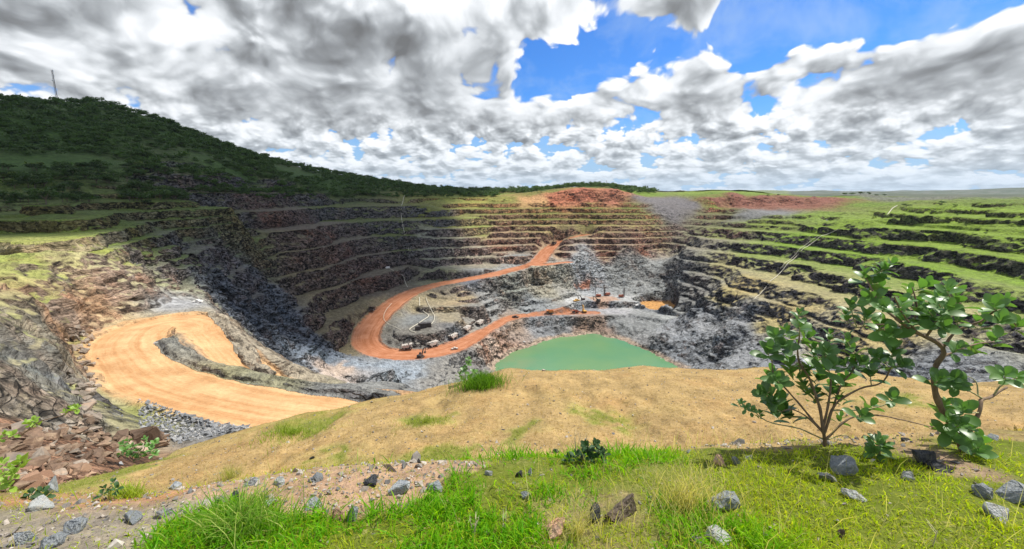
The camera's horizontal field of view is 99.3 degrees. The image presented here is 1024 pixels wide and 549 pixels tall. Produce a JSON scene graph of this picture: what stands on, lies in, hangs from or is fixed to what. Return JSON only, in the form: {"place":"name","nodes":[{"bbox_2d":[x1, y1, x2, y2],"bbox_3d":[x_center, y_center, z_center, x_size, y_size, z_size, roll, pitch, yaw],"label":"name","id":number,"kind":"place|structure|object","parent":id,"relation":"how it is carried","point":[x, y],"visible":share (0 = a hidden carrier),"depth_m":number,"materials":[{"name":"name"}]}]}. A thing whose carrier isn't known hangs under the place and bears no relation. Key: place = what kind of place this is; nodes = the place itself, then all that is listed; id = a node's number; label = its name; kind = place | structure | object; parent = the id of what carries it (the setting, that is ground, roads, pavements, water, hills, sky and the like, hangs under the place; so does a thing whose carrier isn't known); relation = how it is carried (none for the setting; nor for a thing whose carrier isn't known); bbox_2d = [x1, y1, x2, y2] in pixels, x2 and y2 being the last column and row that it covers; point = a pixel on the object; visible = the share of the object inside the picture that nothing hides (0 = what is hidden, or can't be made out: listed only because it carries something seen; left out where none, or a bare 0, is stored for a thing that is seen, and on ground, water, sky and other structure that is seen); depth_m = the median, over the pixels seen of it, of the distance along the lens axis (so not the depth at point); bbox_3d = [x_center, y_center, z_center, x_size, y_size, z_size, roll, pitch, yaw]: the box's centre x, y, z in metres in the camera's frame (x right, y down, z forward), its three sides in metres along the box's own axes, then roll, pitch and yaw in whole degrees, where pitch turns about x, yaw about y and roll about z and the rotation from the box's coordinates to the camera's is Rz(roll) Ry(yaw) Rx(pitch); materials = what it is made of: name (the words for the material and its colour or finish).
{"place":"outdoors","nodes":[
{"label":"outdoors","id":0,"kind":"place"},
{"bbox_2d":[0,100,474,198],"bbox_3d":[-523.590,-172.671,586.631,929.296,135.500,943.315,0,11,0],"label":"hill","id":1,"kind":"structure","parent":0,"point":[103,188],"depth_m":474.95,"materials":[{"name":"plant"}]},
{"bbox_2d":[0,190,25,200],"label":"tree","id":2,"kind":"object","parent":1,"relation":"on","point":[12,193],"visible":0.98,"depth_m":281.01,"materials":[{"name":"green plant"}]},
{"bbox_2d":[1,181,26,187],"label":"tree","id":3,"kind":"object","parent":1,"relation":"on","point":[12,183],"visible":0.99,"depth_m":313.15,"materials":[{"name":"green plant"}]},
{"bbox_2d":[10,171,29,181],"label":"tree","id":4,"kind":"object","parent":1,"relation":"on","point":[15,174],"visible":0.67,"depth_m":324.83,"materials":[{"name":"green plant"}]},
{"bbox_2d":[15,173,34,187],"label":"tree","id":5,"kind":"object","parent":1,"relation":"on","point":[22,177],"visible":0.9,"depth_m":315.18,"materials":[{"name":"green plant"}]},
{"bbox_2d":[23,178,45,188],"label":"tree","id":6,"kind":"object","parent":1,"relation":"on","point":[31,182],"visible":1,"depth_m":317.56,"materials":[{"name":"green plant"}]},
{"bbox_2d":[22,163,46,170],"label":"tree","id":7,"kind":"object","parent":1,"relation":"on","point":[32,166],"visible":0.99,"depth_m":362.34,"materials":[{"name":"green plant"}]},
{"bbox_2d":[50,182,71,192],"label":"tree","id":8,"kind":"object","parent":1,"relation":"on","point":[61,184],"visible":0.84,"depth_m":313.44,"materials":[{"name":"green plant"}]},
{"bbox_2d":[90,159,112,168],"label":"tree","id":9,"kind":"object","parent":1,"relation":"on","point":[99,161],"visible":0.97,"depth_m":402.06,"materials":[{"name":"green plant"}]},
{"bbox_2d":[93,168,118,173],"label":"tree","id":10,"kind":"object","parent":1,"relation":"on","point":[104,170],"visible":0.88,"depth_m":385.78,"materials":[{"name":"green plant"}]},
{"bbox_2d":[127,180,146,190],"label":"tree","id":11,"kind":"object","parent":1,"relation":"on","point":[141,185],"visible":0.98,"depth_m":353.06,"materials":[{"name":"green plant"}]},
{"bbox_2d":[0,93,659,197],"bbox_3d":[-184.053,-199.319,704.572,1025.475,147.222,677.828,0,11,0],"label":"woodland","id":12,"kind":"object","parent":1,"relation":"on","point":[137,149],"visible":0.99,"depth_m":567.85,"materials":[{"name":"green plant"}]},
{"bbox_2d":[89,313,533,426],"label":"ochre haul road","id":13,"kind":"structure","parent":0,"point":[131,360],"depth_m":112.49,"materials":[{"name":"soil"}]},
{"bbox_2d":[88,235,597,420],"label":"red haul road","id":14,"kind":"structure","parent":0,"point":[366,341],"depth_m":434.85,"materials":[{"name":"soil"}]},
{"bbox_2d":[0,431,994,548],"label":"gravel","id":15,"kind":"structure","parent":0,"point":[117,543],"depth_m":2.83,"materials":[{"name":"gravel"}]},
{"bbox_2d":[0,198,1023,492],"bbox_3d":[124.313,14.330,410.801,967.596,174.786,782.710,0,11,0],"label":"pit terrain","id":16,"kind":"structure","parent":0,"point":[312,282],"depth_m":417.92,"materials":[{"name":"stone"}]},
{"bbox_2d":[4,444,27,451],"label":"boulder","id":17,"kind":"object","parent":16,"relation":"on","point":[16,447],"visible":0.64,"depth_m":39.70,"materials":[{"name":"red stone"}]},
{"bbox_2d":[4,452,27,463],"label":"boulder","id":18,"kind":"object","parent":16,"relation":"on","point":[12,455],"visible":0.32,"depth_m":35.81,"materials":[{"name":"stone"}]},
{"bbox_2d":[8,480,30,491],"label":"boulder","id":19,"kind":"object","parent":16,"relation":"on","point":[21,484],"visible":0.57,"depth_m":30.23,"materials":[{"name":"red stone"}]},
{"bbox_2d":[10,419,33,431],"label":"boulder","id":20,"kind":"object","parent":16,"relation":"on","point":[19,426],"visible":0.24,"depth_m":48.52,"materials":[{"name":"stone"}]},
{"bbox_2d":[22,437,43,446],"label":"boulder","id":21,"kind":"object","parent":16,"relation":"on","point":[36,441],"visible":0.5,"depth_m":44.93,"materials":[{"name":"red stone"}]},
{"bbox_2d":[27,427,46,439],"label":"boulder","id":22,"kind":"object","parent":16,"relation":"on","point":[38,432],"visible":0.49,"depth_m":48.91,"materials":[{"name":"red stone"}]},
{"bbox_2d":[24,455,50,466],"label":"boulder","id":23,"kind":"object","parent":16,"relation":"on","point":[38,461],"visible":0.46,"depth_m":36.64,"materials":[{"name":"red stone"}]},
{"bbox_2d":[29,446,50,462],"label":"boulder","id":24,"kind":"object","parent":16,"relation":"on","point":[41,450],"visible":0.52,"depth_m":38.68,"materials":[{"name":"stone"}]},
{"bbox_2d":[22,187,58,204],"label":"tree","id":25,"kind":"object","parent":16,"relation":"on","point":[46,193],"visible":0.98,"depth_m":236.23,"materials":[{"name":"green plant"}]},
{"bbox_2d":[0,403,81,441],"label":"leafy shrub","id":26,"kind":"object","parent":16,"relation":"on","point":[74,406],"visible":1,"depth_m":13.04,"materials":[{"name":"green plant"}]},
{"bbox_2d":[44,433,57,440],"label":"boulder","id":27,"kind":"object","parent":16,"relation":"on","point":[52,436],"visible":0.77,"depth_m":49.60,"materials":[{"name":"red stone"}]},
{"bbox_2d":[0,462,103,488],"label":"rubble","id":28,"kind":"object","parent":16,"relation":"on","point":[33,474],"visible":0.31,"depth_m":33.78,"materials":[{"name":"stone"}]},
{"bbox_2d":[45,462,67,470],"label":"boulder","id":29,"kind":"object","parent":16,"relation":"on","point":[54,466],"visible":0.5,"depth_m":36.86,"materials":[{"name":"red stone"}]},
{"bbox_2d":[53,468,67,474],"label":"boulder","id":30,"kind":"object","parent":16,"relation":"on","point":[62,471],"visible":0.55,"depth_m":35.45,"materials":[{"name":"stone"}]},
{"bbox_2d":[55,443,71,451],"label":"boulder","id":31,"kind":"object","parent":16,"relation":"on","point":[67,447],"visible":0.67,"depth_m":46.61,"materials":[{"name":"stone"}]},
{"bbox_2d":[57,193,76,201],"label":"tree","id":32,"kind":"object","parent":16,"relation":"on","point":[63,196],"visible":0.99,"depth_m":293.26,"materials":[{"name":"green plant"}]},
{"bbox_2d":[61,434,76,440],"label":"boulder","id":33,"kind":"object","parent":16,"relation":"on","point":[69,437],"visible":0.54,"depth_m":52.91,"materials":[{"name":"red stone"}]},
{"bbox_2d":[66,462,82,474],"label":"boulder","id":34,"kind":"object","parent":16,"relation":"on","point":[77,467],"visible":0.66,"depth_m":37.99,"materials":[{"name":"red stone"}]},
{"bbox_2d":[71,428,85,433],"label":"boulder","id":35,"kind":"object","parent":16,"relation":"on","point":[79,431],"visible":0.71,"depth_m":64.81,"materials":[{"name":"red stone"}]},
{"bbox_2d":[79,390,93,396],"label":"boulder","id":36,"kind":"object","parent":16,"relation":"on","point":[83,393],"visible":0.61,"depth_m":86.89,"materials":[{"name":"stone"}]},
{"bbox_2d":[80,449,93,459],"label":"boulder","id":37,"kind":"object","parent":16,"relation":"on","point":[88,455],"visible":0.66,"depth_m":46.10,"materials":[{"name":"red stone"}]},
{"bbox_2d":[79,401,96,410],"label":"boulder","id":38,"kind":"object","parent":16,"relation":"on","point":[87,406],"visible":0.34,"depth_m":73.44,"materials":[{"name":"stone"}]},
{"bbox_2d":[83,411,101,423],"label":"boulder","id":39,"kind":"object","parent":16,"relation":"on","point":[90,417],"visible":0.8,"depth_m":69.80,"materials":[{"name":"stone"}]},
{"bbox_2d":[93,447,103,456],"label":"boulder","id":40,"kind":"object","parent":16,"relation":"on","point":[98,452],"visible":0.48,"depth_m":49.69,"materials":[{"name":"red stone"}]},
{"bbox_2d":[95,440,111,448],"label":"boulder","id":41,"kind":"object","parent":16,"relation":"on","point":[104,443],"visible":0.7,"depth_m":55.10,"materials":[{"name":"red stone"}]},
{"bbox_2d":[115,429,129,435],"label":"boulder","id":42,"kind":"object","parent":16,"relation":"on","point":[125,432],"visible":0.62,"depth_m":71.12,"materials":[{"name":"red stone"}]},
{"bbox_2d":[119,190,139,200],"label":"tree","id":43,"kind":"object","parent":16,"relation":"on","point":[126,193],"visible":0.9,"depth_m":320.63,"materials":[{"name":"green plant"}]},
{"bbox_2d":[123,191,150,200],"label":"tree","id":44,"kind":"object","parent":16,"relation":"on","point":[143,196],"visible":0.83,"depth_m":324.97,"materials":[{"name":"green plant"}]},
{"bbox_2d":[129,426,163,443],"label":"boulder","id":45,"kind":"object","parent":16,"relation":"on","point":[150,433],"visible":0.78,"depth_m":71.79,"materials":[{"name":"red stone"}]},
{"bbox_2d":[154,439,169,447],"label":"boulder","id":46,"kind":"object","parent":16,"relation":"on","point":[163,442],"visible":0.45,"depth_m":72.65,"materials":[{"name":"red stone"}]},
{"bbox_2d":[137,399,249,443],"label":"rubble","id":47,"kind":"object","parent":16,"relation":"on","point":[224,428],"visible":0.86,"depth_m":88.27,"materials":[{"name":"stone"}]},
{"bbox_2d":[401,342,411,349],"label":"haul truck","id":48,"kind":"object","parent":16,"relation":"on","point":[406,345],"visible":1,"depth_m":395.61,"materials":[{"name":"paint"}]},
{"bbox_2d":[427,339,438,347],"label":"haul truck","id":49,"kind":"object","parent":16,"relation":"on","point":[432,343],"visible":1,"depth_m":407.43,"materials":[{"name":"paint"}]},
{"bbox_2d":[56,212,1023,464],"bbox_3d":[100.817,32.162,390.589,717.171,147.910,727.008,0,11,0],"label":"rubble","id":50,"kind":"object","parent":16,"relation":"on","point":[120,462],"visible":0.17,"depth_m":250.78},
{"bbox_2d":[0,365,1023,548],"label":"ground","id":51,"kind":"structure","parent":0,"point":[638,397],"depth_m":12.90,"materials":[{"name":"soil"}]},
{"bbox_2d":[0,452,30,492],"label":"leafy shrub","id":52,"kind":"object","parent":51,"relation":"on","point":[12,474],"visible":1,"depth_m":9.72,"materials":[{"name":"green plant"}]},
{"bbox_2d":[13,531,38,545],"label":"rock","id":53,"kind":"object","parent":51,"relation":"on","point":[22,538],"visible":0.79,"depth_m":2.27,"materials":[{"name":"grey stone"}]},
{"bbox_2d":[20,485,55,498],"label":"leafy weed","id":54,"kind":"object","parent":51,"relation":"on","point":[36,494],"visible":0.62,"depth_m":2.99,"materials":[{"name":"green plant"}]},
{"bbox_2d":[27,495,54,511],"bbox_3d":[-2.954,1.460,2.716,0.133,0.109,0.112,4,11,19],"label":"rock","id":55,"kind":"object","parent":51,"relation":"on","point":[40,501],"visible":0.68,"depth_m":2.71,"materials":[{"name":"stone"}]},
{"bbox_2d":[39,531,66,548],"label":"rock","id":56,"kind":"object","parent":51,"relation":"on","point":[56,539],"visible":0.95,"depth_m":2.20,"materials":[{"name":"grey stone"}]},
{"bbox_2d":[47,475,58,492],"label":"rock","id":57,"kind":"object","parent":51,"relation":"on","point":[53,483],"visible":0.52,"depth_m":13.52,"materials":[{"name":"grey stone"}]},
{"bbox_2d":[63,517,87,534],"bbox_3d":[-2.404,1.397,2.395,0.092,0.110,0.144,-4,10,-35],"label":"rock","id":58,"kind":"object","parent":51,"relation":"on","point":[74,525],"visible":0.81,"depth_m":2.37,"materials":[{"name":"grey stone"}]},
{"bbox_2d":[93,478,123,499],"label":"leafy weed","id":59,"kind":"object","parent":51,"relation":"on","point":[107,490],"visible":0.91,"depth_m":2.94,"materials":[{"name":"green plant"}]},
{"bbox_2d":[69,478,165,500],"bbox_3d":[-2.730,1.543,3.014,0.514,0.294,0.404,3,11,17],"label":"grass tuft","id":60,"kind":"object","parent":51,"relation":"on","point":[131,492],"visible":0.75,"depth_m":3.04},
{"bbox_2d":[123,510,142,524],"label":"rock","id":61,"kind":"object","parent":51,"relation":"on","point":[135,518],"visible":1,"depth_m":2.50,"materials":[{"name":"grey stone"}]},
{"bbox_2d":[116,435,159,462],"bbox_3d":[-16.405,7.793,19.232,2.247,1.265,0.804,2,11,10],"label":"leafy shrub","id":62,"kind":"object","parent":51,"relation":"on","point":[123,449],"visible":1,"depth_m":19.19,"materials":[{"name":"green plant"}]},
{"bbox_2d":[156,507,172,518],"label":"rock","id":63,"kind":"object","parent":51,"relation":"on","point":[161,512],"visible":0.7,"depth_m":2.52,"materials":[{"name":"stone"}]},
{"bbox_2d":[124,471,310,548],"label":"grass tuft","id":64,"kind":"object","parent":51,"relation":"on","point":[244,517],"visible":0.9,"depth_m":2.25,"materials":[{"name":"plant"}]},
{"bbox_2d":[206,463,245,483],"bbox_3d":[-8.477,5.873,12.967,1.316,0.732,1.175,3,11,13],"label":"grass tuft","id":65,"kind":"object","parent":51,"relation":"on","point":[227,475],"visible":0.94,"depth_m":12.90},
{"bbox_2d":[242,477,259,486],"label":"rock","id":66,"kind":"object","parent":51,"relation":"on","point":[252,481],"visible":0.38,"depth_m":2.87,"materials":[{"name":"grey stone"}]},
{"bbox_2d":[204,414,349,456],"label":"grass","id":67,"kind":"structure","parent":51,"relation":"on","point":[287,431],"depth_m":16.91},
{"bbox_2d":[274,476,284,485],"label":"rock","id":68,"kind":"object","parent":51,"relation":"on","point":[281,482],"visible":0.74,"depth_m":2.85,"materials":[{"name":"stone"}]},
{"bbox_2d":[305,497,322,510],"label":"rock","id":69,"kind":"object","parent":51,"relation":"on","point":[311,500],"visible":0.68,"depth_m":2.55,"materials":[{"name":"grey stone"}]},
{"bbox_2d":[308,472,322,482],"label":"rock","id":70,"kind":"object","parent":51,"relation":"on","point":[316,477],"visible":0.91,"depth_m":2.88,"materials":[{"name":"grey stone"}]},
{"bbox_2d":[332,507,342,520],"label":"rock","id":71,"kind":"object","parent":51,"relation":"on","point":[337,510],"visible":0.8,"depth_m":2.40,"materials":[{"name":"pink stone"}]},
{"bbox_2d":[347,506,358,521],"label":"rock","id":72,"kind":"object","parent":51,"relation":"on","point":[355,510],"visible":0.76,"depth_m":2.39,"materials":[{"name":"grey stone"}]},
{"bbox_2d":[363,474,376,486],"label":"rock","id":73,"kind":"object","parent":51,"relation":"on","point":[372,479],"visible":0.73,"depth_m":2.79,"materials":[{"name":"stone"}]},
{"bbox_2d":[388,480,409,494],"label":"rock","id":74,"kind":"object","parent":51,"relation":"on","point":[399,486],"visible":0.83,"depth_m":2.68,"materials":[{"name":"grey stone"}]},
{"bbox_2d":[369,409,466,435],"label":"grass","id":75,"kind":"structure","parent":51,"relation":"on","point":[425,420],"depth_m":15.72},
{"bbox_2d":[427,480,442,491],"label":"rock","id":76,"kind":"object","parent":51,"relation":"on","point":[436,483],"visible":0.56,"depth_m":2.70,"materials":[{"name":"grey stone"}]},
{"bbox_2d":[455,356,477,379],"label":"rim shrub","id":77,"kind":"object","parent":51,"relation":"on","point":[464,368],"visible":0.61,"depth_m":20.95,"materials":[{"name":"green plant"}]},
{"bbox_2d":[444,367,527,396],"bbox_3d":[-1.171,4.919,19.764,4.068,1.394,3.056,0,11,0],"label":"grass tuft","id":78,"kind":"object","parent":51,"relation":"on","point":[482,381],"visible":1,"depth_m":19.46,"materials":[{"name":"plant"}]},
{"bbox_2d":[0,421,1023,548],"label":"dry grass","id":79,"kind":"structure","parent":51,"relation":"on","point":[672,514],"depth_m":2.44,"materials":[{"name":"plant"}]},
{"bbox_2d":[34,365,1023,491],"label":"pebbles","id":80,"kind":"object","parent":51,"relation":"on","point":[613,433],"visible":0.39,"depth_m":15.64,"materials":[{"name":"stone"}]},
{"bbox_2d":[547,517,564,540],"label":"rock","id":81,"kind":"object","parent":51,"relation":"on","point":[553,525],"visible":0.78,"depth_m":2.31,"materials":[{"name":"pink stone"}]},
{"bbox_2d":[534,485,603,547],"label":"grass tuft","id":82,"kind":"object","parent":51,"relation":"on","point":[579,526],"visible":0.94,"depth_m":2.31,"materials":[{"name":"plant"}]},
{"bbox_2d":[561,437,610,463],"bbox_3d":[0.531,1.261,3.102,0.354,0.272,0.198,0,11,0],"label":"leafy weed","id":83,"kind":"object","parent":51,"relation":"on","point":[587,449],"visible":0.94,"depth_m":3.08,"materials":[{"name":"green plant"}]},
{"bbox_2d":[590,502,600,522],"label":"rock","id":84,"kind":"object","parent":51,"relation":"on","point":[596,510],"visible":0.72,"depth_m":2.39,"materials":[{"name":"stone"}]},
{"bbox_2d":[605,493,636,523],"bbox_3d":[0.608,1.328,2.464,0.227,0.179,0.148,-7,13,-33],"label":"rock","id":85,"kind":"object","parent":51,"relation":"on","point":[626,504],"visible":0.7,"depth_m":2.42,"materials":[{"name":"brown stone"}]},
{"bbox_2d":[613,443,780,529],"bbox_3d":[1.016,1.201,2.551,0.948,0.346,0.730,0,11,0],"label":"grass tuft","id":86,"kind":"object","parent":51,"relation":"on","point":[691,498],"visible":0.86,"depth_m":2.49,"materials":[{"name":"plant"}]},
{"bbox_2d":[704,524,731,545],"bbox_3d":[1.051,1.328,2.208,0.120,0.072,0.112,5,-2,-18],"label":"rock","id":87,"kind":"object","parent":51,"relation":"on","point":[719,532],"visible":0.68,"depth_m":2.19,"materials":[{"name":"stone"}]},
{"bbox_2d":[713,454,725,465],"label":"rock","id":88,"kind":"object","parent":51,"relation":"on","point":[719,458],"visible":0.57,"depth_m":3.04,"materials":[{"name":"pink stone"}]},
{"bbox_2d":[710,490,740,511],"bbox_3d":[1.206,1.305,2.484,0.178,0.141,0.121,-4,18,-23],"label":"rock","id":89,"kind":"object","parent":51,"relation":"on","point":[725,501],"visible":0.56,"depth_m":2.44,"materials":[{"name":"grey stone"}]},
{"bbox_2d":[817,472,837,482],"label":"rock","id":90,"kind":"object","parent":51,"relation":"on","point":[828,476],"visible":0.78,"depth_m":2.70,"materials":[{"name":"stone"}]},
{"bbox_2d":[731,307,935,446],"bbox_3d":[2.517,0.847,3.202,1.868,1.263,0.585,0,11,0],"label":"milkweed bush","id":91,"kind":"object","parent":51,"relation":"on","point":[777,404],"visible":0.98,"depth_m":3.21,"materials":[{"name":"green plant"}]},
{"bbox_2d":[829,455,858,475],"bbox_3d":[2.118,1.250,2.814,0.094,0.189,0.178,-4,11,-20],"label":"rock","id":92,"kind":"object","parent":51,"relation":"on","point":[843,464],"visible":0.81,"depth_m":2.77,"materials":[{"name":"grey stone"}]},
{"bbox_2d":[841,488,866,501],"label":"rock","id":93,"kind":"object","parent":51,"relation":"on","point":[846,491],"visible":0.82,"depth_m":2.49,"materials":[{"name":"stone"}]},
{"bbox_2d":[863,430,896,463],"bbox_3d":[2.562,1.206,3.046,0.217,0.202,0.199,-5,12,-24],"label":"milkweed seedling","id":94,"kind":"object","parent":51,"relation":"on","point":[872,449],"visible":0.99,"depth_m":3.04,"materials":[{"name":"green plant"}]},
{"bbox_2d":[900,471,914,481],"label":"rock","id":95,"kind":"object","parent":51,"relation":"on","point":[908,475],"visible":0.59,"depth_m":2.67,"materials":[{"name":"stone"}]},
{"bbox_2d":[911,449,936,466],"bbox_3d":[2.790,1.267,2.959,0.092,0.184,0.137,-14,12,-29],"label":"rock","id":96,"kind":"object","parent":51,"relation":"on","point":[922,456],"visible":0.64,"depth_m":2.93,"materials":[{"name":"stone"}]},
{"bbox_2d":[833,257,1023,458],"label":"milkweed bush","id":97,"kind":"object","parent":51,"relation":"on","point":[958,428],"visible":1,"depth_m":2.98,"materials":[{"name":"green plant"}]},
{"bbox_2d":[924,460,954,472],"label":"rock","id":98,"kind":"object","parent":51,"relation":"on","point":[936,465],"visible":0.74,"depth_m":2.87,"materials":[{"name":"stone"}]},
{"bbox_2d":[971,483,993,499],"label":"rock","id":99,"kind":"object","parent":51,"relation":"on","point":[984,490],"visible":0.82,"depth_m":2.52,"materials":[{"name":"grey stone"}]},
{"bbox_2d":[982,501,1008,522],"bbox_3d":[2.600,1.286,2.333,0.118,0.101,0.108,-14,17,-17],"label":"rock","id":100,"kind":"object","parent":51,"relation":"on","point":[994,509],"visible":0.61,"depth_m":2.32,"materials":[{"name":"stone"}]},
{"bbox_2d":[994,479,1023,504],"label":"rock","id":101,"kind":"object","parent":51,"relation":"on","point":[1013,488],"visible":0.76,"depth_m":2.52,"materials":[{"name":"grey stone"}]},
{"bbox_2d":[0,0,1023,190],"label":"sky","id":102,"kind":"structure","parent":0,"point":[664,95],"materials":[{"name":"white"}]},
{"bbox_2d":[0,432,1023,548],"bbox_3d":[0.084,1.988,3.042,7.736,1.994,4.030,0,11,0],"label":"grass","id":103,"kind":"structure","parent":0,"point":[757,536],"depth_m":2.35,"materials":[{"name":"plant"}]},
{"bbox_2d":[64,186,1023,212],"bbox_3d":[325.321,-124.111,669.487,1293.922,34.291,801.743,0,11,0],"label":"pit rim ground","id":104,"kind":"structure","parent":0,"point":[565,194],"depth_m":757.31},
{"bbox_2d":[495,334,677,370],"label":"water","id":105,"kind":"structure","parent":0,"point":[597,352],"depth_m":446.37,"materials":[{"name":"liquid"}]},
{"bbox_2d":[308,168,1023,197],"bbox_3d":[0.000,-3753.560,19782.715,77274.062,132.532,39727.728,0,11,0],"label":"distant plain","id":106,"kind":"structure","parent":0,"point":[1004,192],"depth_m":6103.65,"materials":[{"name":"plant"}]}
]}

